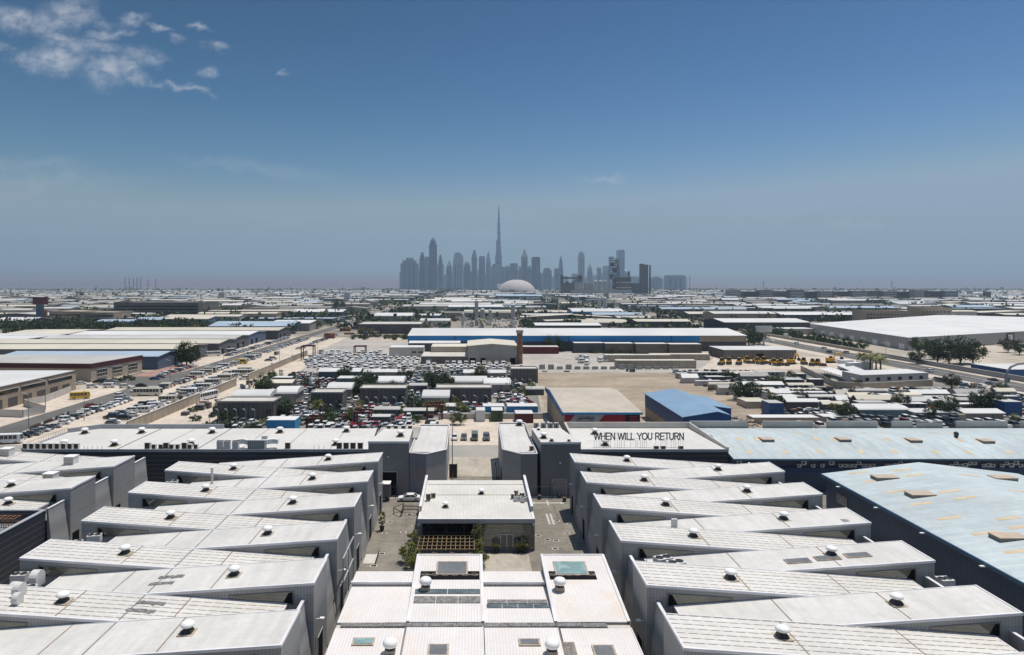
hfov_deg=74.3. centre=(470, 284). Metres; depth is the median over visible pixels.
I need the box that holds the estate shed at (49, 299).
[25,298,65,299]
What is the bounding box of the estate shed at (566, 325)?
[532,323,601,327]
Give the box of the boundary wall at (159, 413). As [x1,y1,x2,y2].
[127,350,307,423]
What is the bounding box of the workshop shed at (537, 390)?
[525,386,544,394]
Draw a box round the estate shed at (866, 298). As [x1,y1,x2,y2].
[848,297,888,298]
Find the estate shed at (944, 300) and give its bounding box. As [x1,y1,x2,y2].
[923,300,967,301]
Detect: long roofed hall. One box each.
[0,339,235,353]
[0,344,206,361]
[5,329,105,334]
[7,335,249,348]
[69,331,265,344]
[104,327,290,339]
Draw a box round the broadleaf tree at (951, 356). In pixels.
[931,335,968,363]
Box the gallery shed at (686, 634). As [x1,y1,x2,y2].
[663,613,1023,654]
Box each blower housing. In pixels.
[10,592,23,605]
[11,582,26,594]
[28,569,45,586]
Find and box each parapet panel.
[690,421,747,427]
[762,421,813,427]
[826,421,877,427]
[891,421,912,427]
[916,421,942,427]
[956,421,1007,427]
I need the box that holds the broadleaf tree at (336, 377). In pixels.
[333,370,345,380]
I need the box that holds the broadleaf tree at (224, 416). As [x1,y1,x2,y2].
[220,410,233,419]
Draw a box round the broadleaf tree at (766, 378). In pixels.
[764,375,774,380]
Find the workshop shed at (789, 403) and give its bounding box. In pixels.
[782,398,818,409]
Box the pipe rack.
[0,515,21,529]
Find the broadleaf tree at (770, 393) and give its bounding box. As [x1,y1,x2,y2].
[767,391,774,398]
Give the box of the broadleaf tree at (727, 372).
[721,369,735,376]
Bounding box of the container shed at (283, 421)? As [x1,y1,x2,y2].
[266,416,299,427]
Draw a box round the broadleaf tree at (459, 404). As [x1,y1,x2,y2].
[456,401,464,410]
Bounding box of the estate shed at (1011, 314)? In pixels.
[984,313,1023,316]
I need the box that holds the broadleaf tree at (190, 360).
[178,346,202,363]
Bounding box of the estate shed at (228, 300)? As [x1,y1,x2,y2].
[204,300,246,301]
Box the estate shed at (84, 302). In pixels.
[68,302,99,303]
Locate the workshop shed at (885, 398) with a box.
[850,395,896,402]
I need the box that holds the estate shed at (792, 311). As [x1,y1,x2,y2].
[770,311,814,312]
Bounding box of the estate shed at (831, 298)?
[814,298,847,298]
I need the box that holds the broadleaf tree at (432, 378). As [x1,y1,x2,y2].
[425,368,450,387]
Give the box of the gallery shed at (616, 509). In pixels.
[593,494,821,553]
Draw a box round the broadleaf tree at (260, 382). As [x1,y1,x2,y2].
[251,372,273,388]
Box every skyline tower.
[400,258,418,289]
[419,252,424,288]
[425,257,428,288]
[429,238,436,289]
[437,265,443,288]
[438,255,442,288]
[443,275,446,288]
[447,261,451,288]
[453,252,462,288]
[464,261,470,289]
[472,250,476,288]
[479,256,484,289]
[485,251,490,288]
[491,264,496,288]
[505,265,507,281]
[510,263,517,279]
[521,249,527,281]
[528,266,530,283]
[531,257,539,288]
[540,273,541,288]
[542,268,551,288]
[554,268,558,288]
[558,256,562,287]
[578,251,584,287]
[586,264,592,282]
[597,266,601,288]
[603,266,608,288]
[616,250,624,275]
[631,276,638,282]
[651,277,662,288]
[664,275,685,289]
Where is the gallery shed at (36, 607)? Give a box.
[0,584,310,654]
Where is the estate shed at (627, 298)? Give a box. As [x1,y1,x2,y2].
[609,298,646,298]
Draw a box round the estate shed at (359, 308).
[335,306,369,313]
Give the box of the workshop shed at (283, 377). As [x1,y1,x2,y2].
[273,376,293,378]
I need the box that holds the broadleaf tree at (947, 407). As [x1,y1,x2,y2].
[931,395,960,411]
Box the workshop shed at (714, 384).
[707,382,737,389]
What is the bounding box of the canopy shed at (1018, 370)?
[971,364,1023,375]
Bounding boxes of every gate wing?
[409,424,449,495]
[498,422,537,495]
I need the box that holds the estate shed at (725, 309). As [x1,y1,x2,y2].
[699,307,745,311]
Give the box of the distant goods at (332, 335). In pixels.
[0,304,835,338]
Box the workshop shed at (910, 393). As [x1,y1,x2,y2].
[890,392,921,396]
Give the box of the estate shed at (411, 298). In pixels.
[398,297,414,300]
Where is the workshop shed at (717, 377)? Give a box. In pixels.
[704,376,732,379]
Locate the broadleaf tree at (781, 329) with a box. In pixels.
[775,326,785,335]
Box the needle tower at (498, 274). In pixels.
[494,206,503,283]
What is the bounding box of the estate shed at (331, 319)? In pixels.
[249,317,336,323]
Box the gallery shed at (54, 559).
[19,539,336,646]
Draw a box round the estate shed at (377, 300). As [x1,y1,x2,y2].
[349,299,379,303]
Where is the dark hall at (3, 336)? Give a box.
[0,334,67,338]
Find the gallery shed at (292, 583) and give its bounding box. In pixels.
[46,558,326,654]
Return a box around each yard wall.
[414,370,509,372]
[438,413,542,418]
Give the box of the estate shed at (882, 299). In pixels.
[869,299,898,301]
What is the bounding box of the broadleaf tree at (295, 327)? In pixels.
[287,322,297,331]
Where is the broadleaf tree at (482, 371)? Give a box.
[470,364,487,375]
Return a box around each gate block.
[368,429,412,494]
[532,428,580,495]
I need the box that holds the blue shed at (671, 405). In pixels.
[644,388,729,421]
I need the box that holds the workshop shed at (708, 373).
[690,371,725,375]
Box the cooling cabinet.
[541,422,545,427]
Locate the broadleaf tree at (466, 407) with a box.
[461,403,469,411]
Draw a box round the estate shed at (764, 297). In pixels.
[744,297,784,297]
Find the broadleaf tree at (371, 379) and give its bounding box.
[350,370,374,388]
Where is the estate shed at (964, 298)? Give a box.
[937,298,983,298]
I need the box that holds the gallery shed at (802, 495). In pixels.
[586,482,822,553]
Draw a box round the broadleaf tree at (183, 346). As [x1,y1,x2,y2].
[174,340,201,364]
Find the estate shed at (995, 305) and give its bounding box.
[972,304,1023,306]
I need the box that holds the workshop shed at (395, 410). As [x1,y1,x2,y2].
[374,406,400,415]
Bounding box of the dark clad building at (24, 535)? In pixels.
[0,509,46,584]
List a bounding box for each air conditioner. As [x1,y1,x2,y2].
[10,571,29,582]
[23,443,28,448]
[29,443,35,448]
[35,443,41,448]
[42,443,47,448]
[48,443,54,448]
[54,443,60,448]
[61,443,66,448]
[67,443,73,448]
[74,443,79,448]
[86,533,101,541]
[144,442,150,448]
[163,442,169,448]
[166,480,178,482]
[181,442,187,448]
[217,440,223,448]
[224,440,230,448]
[232,440,238,448]
[285,442,290,448]
[336,442,341,448]
[343,442,348,448]
[350,442,355,448]
[357,442,362,448]
[426,493,430,500]
[514,495,520,501]
[520,496,527,502]
[653,554,672,562]
[665,558,685,563]
[935,576,954,586]
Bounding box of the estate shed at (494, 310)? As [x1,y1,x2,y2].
[464,310,516,315]
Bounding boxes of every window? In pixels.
[0,435,16,438]
[0,621,27,628]
[13,493,56,502]
[38,565,97,577]
[62,471,100,479]
[70,393,86,395]
[97,368,106,376]
[97,527,148,537]
[113,365,121,373]
[128,362,137,370]
[142,498,186,507]
[159,396,174,399]
[177,475,217,483]
[180,389,193,391]
[196,384,208,386]
[229,591,293,604]
[264,546,319,557]
[291,512,338,520]
[311,486,353,493]
[328,466,365,471]
[403,493,416,496]
[587,467,625,472]
[600,487,642,494]
[616,513,664,522]
[638,547,693,559]
[667,593,732,606]
[732,476,771,483]
[763,499,808,508]
[803,529,854,539]
[837,492,847,507]
[856,568,916,580]
[929,622,1000,636]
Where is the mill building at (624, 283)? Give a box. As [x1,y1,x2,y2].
[616,271,630,289]
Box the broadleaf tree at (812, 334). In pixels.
[805,331,817,337]
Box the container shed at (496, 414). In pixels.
[491,407,502,421]
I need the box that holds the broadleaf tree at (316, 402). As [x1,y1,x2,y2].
[311,399,326,410]
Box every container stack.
[762,400,783,414]
[992,399,1021,416]
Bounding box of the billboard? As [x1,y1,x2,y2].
[755,326,771,345]
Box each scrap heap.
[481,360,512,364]
[731,413,761,427]
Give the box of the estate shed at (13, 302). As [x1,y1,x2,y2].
[0,301,25,303]
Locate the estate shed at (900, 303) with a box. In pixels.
[887,302,919,304]
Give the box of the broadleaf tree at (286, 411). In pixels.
[277,401,293,414]
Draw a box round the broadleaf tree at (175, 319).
[173,317,184,322]
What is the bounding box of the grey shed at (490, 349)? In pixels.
[467,338,516,363]
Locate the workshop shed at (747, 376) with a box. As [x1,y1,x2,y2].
[737,372,768,380]
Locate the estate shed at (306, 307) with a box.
[279,306,333,308]
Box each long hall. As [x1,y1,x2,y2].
[21,424,376,481]
[564,422,728,463]
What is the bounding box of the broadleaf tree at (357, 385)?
[352,376,369,393]
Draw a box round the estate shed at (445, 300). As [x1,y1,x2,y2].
[424,299,473,301]
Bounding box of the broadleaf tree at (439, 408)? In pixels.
[433,399,448,412]
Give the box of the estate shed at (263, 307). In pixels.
[249,307,278,308]
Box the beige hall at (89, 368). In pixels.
[0,355,142,381]
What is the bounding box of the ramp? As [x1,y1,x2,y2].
[363,554,377,563]
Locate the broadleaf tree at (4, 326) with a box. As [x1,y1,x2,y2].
[2,323,14,332]
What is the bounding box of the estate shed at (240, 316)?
[165,314,246,320]
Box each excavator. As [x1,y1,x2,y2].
[787,353,800,364]
[825,352,843,362]
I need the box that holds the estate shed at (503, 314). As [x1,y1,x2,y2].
[444,311,510,318]
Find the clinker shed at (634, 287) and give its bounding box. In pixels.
[631,283,638,293]
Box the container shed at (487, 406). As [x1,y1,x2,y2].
[483,403,503,412]
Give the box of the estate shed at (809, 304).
[799,303,830,305]
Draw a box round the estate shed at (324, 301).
[305,301,351,301]
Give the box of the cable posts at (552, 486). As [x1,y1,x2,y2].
[551,484,569,498]
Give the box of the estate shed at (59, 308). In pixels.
[35,307,80,309]
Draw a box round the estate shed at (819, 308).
[816,306,897,310]
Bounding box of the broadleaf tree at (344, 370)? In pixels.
[336,363,355,375]
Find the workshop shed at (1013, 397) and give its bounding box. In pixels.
[997,395,1018,400]
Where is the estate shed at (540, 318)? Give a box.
[520,314,611,322]
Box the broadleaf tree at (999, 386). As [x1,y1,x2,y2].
[989,381,1009,388]
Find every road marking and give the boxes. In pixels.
[532,501,562,504]
[546,514,554,523]
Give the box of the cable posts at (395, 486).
[391,484,422,498]
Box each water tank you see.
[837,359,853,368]
[845,362,861,370]
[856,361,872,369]
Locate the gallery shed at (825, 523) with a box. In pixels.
[604,507,871,570]
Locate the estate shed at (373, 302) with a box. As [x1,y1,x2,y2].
[359,300,377,305]
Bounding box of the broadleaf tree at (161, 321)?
[158,320,169,325]
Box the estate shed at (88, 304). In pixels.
[60,304,113,305]
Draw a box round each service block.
[377,427,420,439]
[525,425,561,438]
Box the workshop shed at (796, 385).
[784,383,813,387]
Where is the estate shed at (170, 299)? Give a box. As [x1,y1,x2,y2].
[149,299,193,300]
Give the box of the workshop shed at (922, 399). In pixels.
[898,396,932,402]
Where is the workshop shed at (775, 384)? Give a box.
[741,381,783,387]
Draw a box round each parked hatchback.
[19,432,32,437]
[41,424,55,428]
[104,420,118,423]
[108,418,121,422]
[451,433,457,439]
[461,433,466,439]
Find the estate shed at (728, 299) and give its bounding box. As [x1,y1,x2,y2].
[718,299,738,300]
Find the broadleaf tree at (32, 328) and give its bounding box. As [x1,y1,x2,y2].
[25,324,38,329]
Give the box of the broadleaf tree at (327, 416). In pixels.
[318,411,335,421]
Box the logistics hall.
[810,315,1023,350]
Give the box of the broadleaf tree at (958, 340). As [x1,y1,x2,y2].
[949,335,979,363]
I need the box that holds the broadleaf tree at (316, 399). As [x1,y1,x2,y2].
[307,396,320,406]
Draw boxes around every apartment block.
[725,290,740,296]
[741,291,756,297]
[756,290,772,296]
[773,291,785,297]
[786,290,803,297]
[804,291,816,298]
[817,291,831,297]
[832,291,849,296]
[850,291,863,297]
[852,310,909,320]
[864,291,877,296]
[878,291,896,298]
[897,291,909,298]
[907,307,951,316]
[909,289,927,297]
[924,291,943,297]
[944,291,957,296]
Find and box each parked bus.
[133,387,162,395]
[195,389,218,400]
[206,351,221,355]
[231,369,254,374]
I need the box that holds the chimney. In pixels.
[649,265,650,293]
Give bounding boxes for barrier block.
[539,364,544,368]
[548,364,553,368]
[618,364,624,368]
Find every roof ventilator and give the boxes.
[0,497,15,505]
[3,479,16,487]
[52,590,73,605]
[60,439,68,443]
[78,427,90,434]
[108,439,120,446]
[116,544,133,555]
[136,427,146,433]
[163,510,177,519]
[176,619,197,636]
[187,438,194,443]
[200,484,211,492]
[207,427,216,433]
[225,564,242,577]
[229,463,238,470]
[260,525,273,536]
[275,427,284,433]
[287,495,298,504]
[307,472,316,480]
[323,454,331,460]
[331,438,339,445]
[342,426,350,432]
[383,637,396,654]
[396,430,404,437]
[419,576,431,590]
[442,501,448,508]
[478,488,484,494]
[515,419,522,425]
[539,432,547,438]
[545,638,558,654]
[554,576,565,591]
[590,428,599,434]
[600,439,609,446]
[622,455,631,461]
[639,474,649,481]
[660,497,671,506]
[686,528,700,538]
[713,464,722,470]
[722,568,739,581]
[741,484,752,492]
[771,624,793,641]
[776,511,790,520]
[822,545,839,556]
[885,592,907,607]
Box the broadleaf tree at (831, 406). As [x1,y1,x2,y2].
[827,403,835,411]
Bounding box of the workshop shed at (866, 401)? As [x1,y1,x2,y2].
[852,400,887,402]
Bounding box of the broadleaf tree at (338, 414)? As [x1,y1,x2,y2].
[325,407,341,418]
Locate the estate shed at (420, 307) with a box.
[403,305,448,310]
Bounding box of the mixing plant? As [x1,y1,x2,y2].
[461,310,522,327]
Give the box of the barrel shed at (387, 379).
[376,376,406,383]
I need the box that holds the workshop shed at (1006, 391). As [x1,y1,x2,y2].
[990,388,1016,394]
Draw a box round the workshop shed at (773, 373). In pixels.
[755,371,784,376]
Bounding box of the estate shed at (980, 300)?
[965,300,1000,301]
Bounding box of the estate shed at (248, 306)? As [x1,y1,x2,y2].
[230,304,276,309]
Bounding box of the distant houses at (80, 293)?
[0,287,1023,301]
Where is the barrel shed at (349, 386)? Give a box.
[327,382,355,397]
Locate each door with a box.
[8,396,17,406]
[23,393,31,398]
[37,389,44,396]
[50,386,57,392]
[73,529,78,539]
[318,626,322,654]
[340,580,342,613]
[356,543,358,570]
[369,514,371,540]
[379,493,380,512]
[383,471,397,494]
[500,534,512,547]
[552,479,566,495]
[571,493,573,515]
[582,516,584,541]
[637,629,642,651]
[898,343,903,349]
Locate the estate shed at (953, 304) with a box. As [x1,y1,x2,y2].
[936,303,971,304]
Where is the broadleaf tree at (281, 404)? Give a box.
[277,396,296,414]
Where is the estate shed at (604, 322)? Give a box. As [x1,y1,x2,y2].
[578,319,626,327]
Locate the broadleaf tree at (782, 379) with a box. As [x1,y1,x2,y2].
[772,373,785,382]
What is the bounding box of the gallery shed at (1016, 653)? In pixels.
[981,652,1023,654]
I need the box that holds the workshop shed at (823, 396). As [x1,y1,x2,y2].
[806,394,848,400]
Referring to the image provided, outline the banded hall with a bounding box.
[0,370,76,408]
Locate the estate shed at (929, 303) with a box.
[912,303,948,304]
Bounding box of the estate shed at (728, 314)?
[703,311,776,318]
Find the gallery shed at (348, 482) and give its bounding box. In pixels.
[191,470,373,541]
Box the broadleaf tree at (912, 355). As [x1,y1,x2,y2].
[906,348,926,363]
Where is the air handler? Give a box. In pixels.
[236,435,278,448]
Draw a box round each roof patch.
[125,608,155,613]
[136,600,166,605]
[148,581,174,585]
[158,574,184,578]
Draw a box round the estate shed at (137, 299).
[122,298,150,299]
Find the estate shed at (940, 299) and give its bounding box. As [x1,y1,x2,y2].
[917,299,962,299]
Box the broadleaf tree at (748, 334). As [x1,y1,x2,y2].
[739,327,755,345]
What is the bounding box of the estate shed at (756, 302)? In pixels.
[744,301,770,302]
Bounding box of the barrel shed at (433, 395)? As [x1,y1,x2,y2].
[422,390,449,407]
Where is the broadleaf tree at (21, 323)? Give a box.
[7,321,24,330]
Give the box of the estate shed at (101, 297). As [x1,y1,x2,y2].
[74,297,121,297]
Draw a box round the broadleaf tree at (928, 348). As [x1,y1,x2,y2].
[921,338,952,361]
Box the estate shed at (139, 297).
[127,297,153,298]
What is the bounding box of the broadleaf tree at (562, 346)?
[557,341,566,350]
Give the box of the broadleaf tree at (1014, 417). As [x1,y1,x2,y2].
[1008,413,1020,419]
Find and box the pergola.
[416,535,474,553]
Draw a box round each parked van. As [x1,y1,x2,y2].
[102,382,115,387]
[137,405,152,412]
[147,401,161,407]
[159,383,169,388]
[229,361,237,364]
[471,430,477,440]
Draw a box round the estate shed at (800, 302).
[783,302,818,303]
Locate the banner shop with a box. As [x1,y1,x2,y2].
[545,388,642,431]
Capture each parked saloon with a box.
[26,430,41,435]
[27,428,44,431]
[37,426,51,431]
[51,423,62,427]
[54,419,70,424]
[76,381,86,384]
[83,403,97,407]
[128,412,139,416]
[135,383,146,386]
[397,492,420,501]
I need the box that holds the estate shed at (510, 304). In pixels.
[494,304,526,306]
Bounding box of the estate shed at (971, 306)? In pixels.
[937,305,994,307]
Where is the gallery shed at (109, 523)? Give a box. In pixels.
[81,506,351,596]
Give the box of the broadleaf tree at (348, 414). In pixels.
[344,407,356,419]
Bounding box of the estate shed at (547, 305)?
[527,303,557,308]
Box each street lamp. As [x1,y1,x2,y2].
[24,393,28,427]
[39,379,45,408]
[452,411,455,463]
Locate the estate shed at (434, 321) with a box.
[420,318,450,326]
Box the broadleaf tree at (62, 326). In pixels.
[59,323,73,328]
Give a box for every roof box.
[0,447,14,456]
[42,471,59,478]
[63,454,79,464]
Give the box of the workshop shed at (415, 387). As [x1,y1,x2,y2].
[409,383,427,393]
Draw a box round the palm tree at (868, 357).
[861,354,878,369]
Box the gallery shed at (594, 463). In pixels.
[569,453,749,518]
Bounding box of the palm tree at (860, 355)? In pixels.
[855,352,866,360]
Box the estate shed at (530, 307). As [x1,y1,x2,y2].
[524,306,545,309]
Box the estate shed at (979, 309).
[952,308,1006,310]
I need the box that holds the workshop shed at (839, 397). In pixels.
[831,395,848,400]
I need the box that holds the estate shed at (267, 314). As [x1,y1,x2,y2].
[198,312,281,317]
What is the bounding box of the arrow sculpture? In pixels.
[393,503,418,516]
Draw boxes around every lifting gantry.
[301,345,315,360]
[305,415,324,427]
[315,379,330,388]
[353,345,366,352]
[353,409,372,421]
[426,402,443,419]
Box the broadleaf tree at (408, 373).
[397,365,414,379]
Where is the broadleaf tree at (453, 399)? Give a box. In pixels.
[451,397,458,403]
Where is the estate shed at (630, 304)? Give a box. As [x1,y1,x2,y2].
[619,303,677,307]
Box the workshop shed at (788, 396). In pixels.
[781,395,796,402]
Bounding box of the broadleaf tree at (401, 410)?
[399,404,406,413]
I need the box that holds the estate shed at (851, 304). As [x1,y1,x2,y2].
[815,304,884,305]
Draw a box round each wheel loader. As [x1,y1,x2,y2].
[717,357,724,364]
[726,357,731,364]
[735,357,741,364]
[743,356,752,363]
[752,357,764,364]
[760,356,768,363]
[769,358,781,365]
[776,358,789,365]
[800,357,807,364]
[808,358,815,365]
[815,358,826,365]
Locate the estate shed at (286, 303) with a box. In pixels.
[253,303,314,304]
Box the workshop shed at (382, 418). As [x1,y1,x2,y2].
[370,414,391,422]
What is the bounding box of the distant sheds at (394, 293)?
[0,290,1023,298]
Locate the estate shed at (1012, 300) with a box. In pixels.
[1001,300,1023,301]
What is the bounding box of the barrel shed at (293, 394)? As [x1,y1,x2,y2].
[276,386,304,404]
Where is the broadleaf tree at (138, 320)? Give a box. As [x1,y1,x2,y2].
[129,317,148,323]
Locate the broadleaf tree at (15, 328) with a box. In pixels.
[12,322,28,331]
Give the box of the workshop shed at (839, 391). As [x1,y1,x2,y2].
[832,389,847,393]
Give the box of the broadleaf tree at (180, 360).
[175,349,185,364]
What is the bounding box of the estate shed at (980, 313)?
[977,310,1023,315]
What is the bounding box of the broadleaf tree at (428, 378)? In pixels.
[422,372,434,387]
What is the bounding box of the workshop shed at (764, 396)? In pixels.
[733,390,767,399]
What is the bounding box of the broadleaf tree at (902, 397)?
[890,391,913,402]
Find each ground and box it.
[0,287,1023,304]
[0,305,401,333]
[0,337,347,444]
[0,386,133,426]
[5,306,1023,491]
[149,357,307,423]
[175,343,275,365]
[212,419,397,427]
[292,374,540,418]
[300,339,531,372]
[313,305,830,336]
[412,419,548,444]
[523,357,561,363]
[531,352,737,372]
[537,373,825,427]
[668,373,1023,427]
[702,357,837,368]
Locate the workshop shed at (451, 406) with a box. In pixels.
[441,403,455,410]
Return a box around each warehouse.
[95,319,141,323]
[138,317,165,321]
[164,316,221,326]
[208,310,295,316]
[208,321,300,331]
[253,379,296,388]
[275,320,322,330]
[293,309,349,316]
[317,368,363,377]
[337,376,359,383]
[358,321,423,333]
[363,369,413,377]
[374,313,414,320]
[389,345,424,356]
[409,341,460,351]
[416,314,441,319]
[420,303,436,304]
[421,352,467,363]
[431,344,466,351]
[448,305,502,310]
[451,300,481,302]
[463,370,505,377]
[496,294,541,298]
[523,345,558,353]
[567,309,624,314]
[572,342,603,352]
[603,342,633,352]
[603,354,670,361]
[614,359,695,367]
[634,343,667,353]
[636,305,673,311]
[648,353,709,359]
[667,343,701,352]
[703,318,810,330]
[708,346,795,358]
[737,397,763,407]
[745,307,769,310]
[747,415,818,422]
[753,306,814,310]
[769,327,814,333]
[814,299,864,303]
[816,414,850,421]
[845,403,909,417]
[908,408,959,415]
[952,408,1005,418]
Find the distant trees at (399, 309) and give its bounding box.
[0,287,1023,329]
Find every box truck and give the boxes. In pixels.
[227,348,237,352]
[383,481,390,500]
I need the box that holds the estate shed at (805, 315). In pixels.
[774,312,851,320]
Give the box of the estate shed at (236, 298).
[219,298,251,300]
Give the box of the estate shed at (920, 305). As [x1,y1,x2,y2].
[901,305,940,306]
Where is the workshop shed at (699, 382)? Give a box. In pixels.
[694,380,721,385]
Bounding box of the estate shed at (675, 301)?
[662,301,689,302]
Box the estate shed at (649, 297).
[629,297,662,298]
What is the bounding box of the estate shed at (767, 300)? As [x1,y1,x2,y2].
[739,299,791,302]
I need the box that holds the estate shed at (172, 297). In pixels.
[155,297,191,298]
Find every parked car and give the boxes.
[415,414,426,419]
[425,419,438,423]
[977,383,986,386]
[981,381,993,383]
[987,378,998,380]
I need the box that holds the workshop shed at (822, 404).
[818,401,848,409]
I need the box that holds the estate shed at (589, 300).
[585,299,602,301]
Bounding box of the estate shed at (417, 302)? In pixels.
[415,301,436,304]
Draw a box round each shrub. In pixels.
[187,406,199,411]
[189,414,202,421]
[242,422,256,427]
[398,541,421,557]
[404,551,415,568]
[407,530,419,549]
[410,415,421,422]
[470,550,489,564]
[471,524,483,549]
[473,538,483,553]
[818,337,828,342]
[830,339,842,344]
[846,342,856,347]
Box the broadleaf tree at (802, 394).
[793,389,807,396]
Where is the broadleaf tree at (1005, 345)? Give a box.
[997,336,1018,352]
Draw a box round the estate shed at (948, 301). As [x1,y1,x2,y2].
[933,301,966,302]
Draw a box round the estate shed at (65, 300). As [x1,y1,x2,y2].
[32,300,81,301]
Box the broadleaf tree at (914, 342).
[908,337,928,353]
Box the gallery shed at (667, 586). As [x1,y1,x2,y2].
[632,560,943,654]
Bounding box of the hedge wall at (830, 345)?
[738,329,871,353]
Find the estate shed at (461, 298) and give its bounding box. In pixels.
[435,298,485,299]
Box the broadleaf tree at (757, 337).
[744,328,765,345]
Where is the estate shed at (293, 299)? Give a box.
[272,299,315,299]
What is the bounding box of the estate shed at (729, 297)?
[721,296,737,297]
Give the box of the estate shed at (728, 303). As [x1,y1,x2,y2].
[724,302,746,304]
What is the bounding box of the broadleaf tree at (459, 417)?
[454,411,466,424]
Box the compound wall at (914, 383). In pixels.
[801,366,932,387]
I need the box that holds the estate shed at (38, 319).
[0,317,51,322]
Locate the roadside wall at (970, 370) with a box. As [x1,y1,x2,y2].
[881,353,1023,381]
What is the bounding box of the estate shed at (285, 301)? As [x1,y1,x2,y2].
[265,301,303,302]
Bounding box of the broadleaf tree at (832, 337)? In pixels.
[827,334,839,342]
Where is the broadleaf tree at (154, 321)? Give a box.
[150,319,160,323]
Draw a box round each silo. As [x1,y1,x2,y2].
[475,300,477,325]
[480,308,484,325]
[489,309,491,325]
[511,304,514,325]
[594,280,596,289]
[598,297,600,308]
[599,280,601,289]
[603,297,606,308]
[604,280,606,289]
[609,280,611,289]
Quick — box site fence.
[0,385,70,417]
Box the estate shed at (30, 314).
[0,312,48,317]
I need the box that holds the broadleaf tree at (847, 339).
[840,337,852,346]
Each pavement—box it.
[96,372,179,385]
[132,366,197,376]
[324,492,825,654]
[389,496,564,497]
[483,554,531,570]
[756,341,1023,392]
[766,336,1023,383]
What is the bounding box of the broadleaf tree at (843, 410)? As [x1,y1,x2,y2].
[833,400,856,415]
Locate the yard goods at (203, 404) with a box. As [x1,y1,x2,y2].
[181,368,1023,420]
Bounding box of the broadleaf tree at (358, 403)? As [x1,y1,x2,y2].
[355,399,364,406]
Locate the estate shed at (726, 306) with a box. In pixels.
[708,306,744,306]
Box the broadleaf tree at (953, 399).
[949,396,959,403]
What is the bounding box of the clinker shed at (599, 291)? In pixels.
[571,290,631,293]
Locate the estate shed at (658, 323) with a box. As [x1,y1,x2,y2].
[629,319,690,327]
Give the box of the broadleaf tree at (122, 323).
[117,320,133,326]
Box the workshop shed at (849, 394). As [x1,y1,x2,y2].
[845,392,873,402]
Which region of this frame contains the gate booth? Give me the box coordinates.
[449,464,456,476]
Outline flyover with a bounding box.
[0,310,58,311]
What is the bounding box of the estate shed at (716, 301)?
[696,301,738,302]
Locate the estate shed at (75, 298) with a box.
[61,297,89,299]
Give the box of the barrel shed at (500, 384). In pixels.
[483,378,510,394]
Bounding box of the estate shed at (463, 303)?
[437,303,490,304]
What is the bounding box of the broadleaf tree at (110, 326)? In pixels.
[98,321,113,328]
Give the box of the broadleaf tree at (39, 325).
[28,322,44,329]
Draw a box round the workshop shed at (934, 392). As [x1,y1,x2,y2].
[904,389,949,395]
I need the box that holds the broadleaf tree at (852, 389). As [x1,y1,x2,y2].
[848,387,859,391]
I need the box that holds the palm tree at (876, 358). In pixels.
[870,353,884,368]
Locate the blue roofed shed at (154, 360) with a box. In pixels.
[5,351,180,369]
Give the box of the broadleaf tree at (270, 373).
[265,369,276,378]
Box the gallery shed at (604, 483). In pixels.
[580,471,780,543]
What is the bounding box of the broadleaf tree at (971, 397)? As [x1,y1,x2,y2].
[967,387,996,407]
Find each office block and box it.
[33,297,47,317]
[49,310,103,321]
[80,311,132,321]
[114,301,218,315]
[216,396,280,420]
[310,388,346,409]
[360,384,407,404]
[436,384,491,404]
[510,366,537,382]
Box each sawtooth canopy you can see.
[819,367,855,379]
[836,363,863,370]
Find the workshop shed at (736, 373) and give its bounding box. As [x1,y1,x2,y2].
[729,371,754,377]
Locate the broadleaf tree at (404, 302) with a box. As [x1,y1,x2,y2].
[399,299,411,305]
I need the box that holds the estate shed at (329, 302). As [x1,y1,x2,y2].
[316,302,351,303]
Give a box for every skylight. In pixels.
[758,437,774,441]
[783,557,812,563]
[813,555,841,560]
[834,437,851,441]
[842,552,872,557]
[870,474,898,480]
[904,438,922,442]
[904,491,936,497]
[975,438,995,443]
[987,475,1018,480]
[988,532,1023,542]
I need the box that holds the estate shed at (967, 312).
[905,310,976,315]
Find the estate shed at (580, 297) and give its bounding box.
[569,296,611,299]
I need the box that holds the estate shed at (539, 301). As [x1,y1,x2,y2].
[528,301,549,302]
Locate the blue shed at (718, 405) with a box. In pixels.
[690,394,731,420]
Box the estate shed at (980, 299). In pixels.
[963,299,999,299]
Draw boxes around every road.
[0,305,402,432]
[0,445,497,456]
[448,457,500,479]
[449,476,499,479]
[583,306,1023,391]
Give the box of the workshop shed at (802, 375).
[791,373,805,378]
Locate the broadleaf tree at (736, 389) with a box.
[728,378,749,398]
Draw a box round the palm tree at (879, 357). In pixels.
[872,355,889,369]
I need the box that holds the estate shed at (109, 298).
[92,298,126,299]
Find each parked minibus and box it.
[0,433,23,443]
[70,391,90,399]
[158,395,178,401]
[180,388,198,393]
[190,371,205,377]
[194,383,210,388]
[198,369,212,374]
[203,367,217,372]
[205,378,221,384]
[217,363,230,367]
[217,374,232,379]
[234,359,247,363]
[244,355,256,359]
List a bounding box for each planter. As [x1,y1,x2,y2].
[378,511,385,530]
[492,541,500,552]
[513,541,520,552]
[518,539,529,552]
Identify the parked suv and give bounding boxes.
[57,415,74,420]
[69,413,80,419]
[75,410,90,415]
[80,408,94,413]
[86,383,98,387]
[89,406,104,411]
[102,413,118,418]
[113,398,127,403]
[114,392,125,396]
[115,410,129,413]
[116,414,132,419]
[119,383,131,387]
[123,406,136,411]
[137,401,147,404]
[172,380,182,383]
[178,391,190,396]
[239,375,247,379]
[483,432,489,440]
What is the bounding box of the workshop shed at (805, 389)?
[778,388,821,390]
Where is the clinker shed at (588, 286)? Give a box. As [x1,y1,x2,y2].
[584,283,592,289]
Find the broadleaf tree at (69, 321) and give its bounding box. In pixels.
[65,318,82,324]

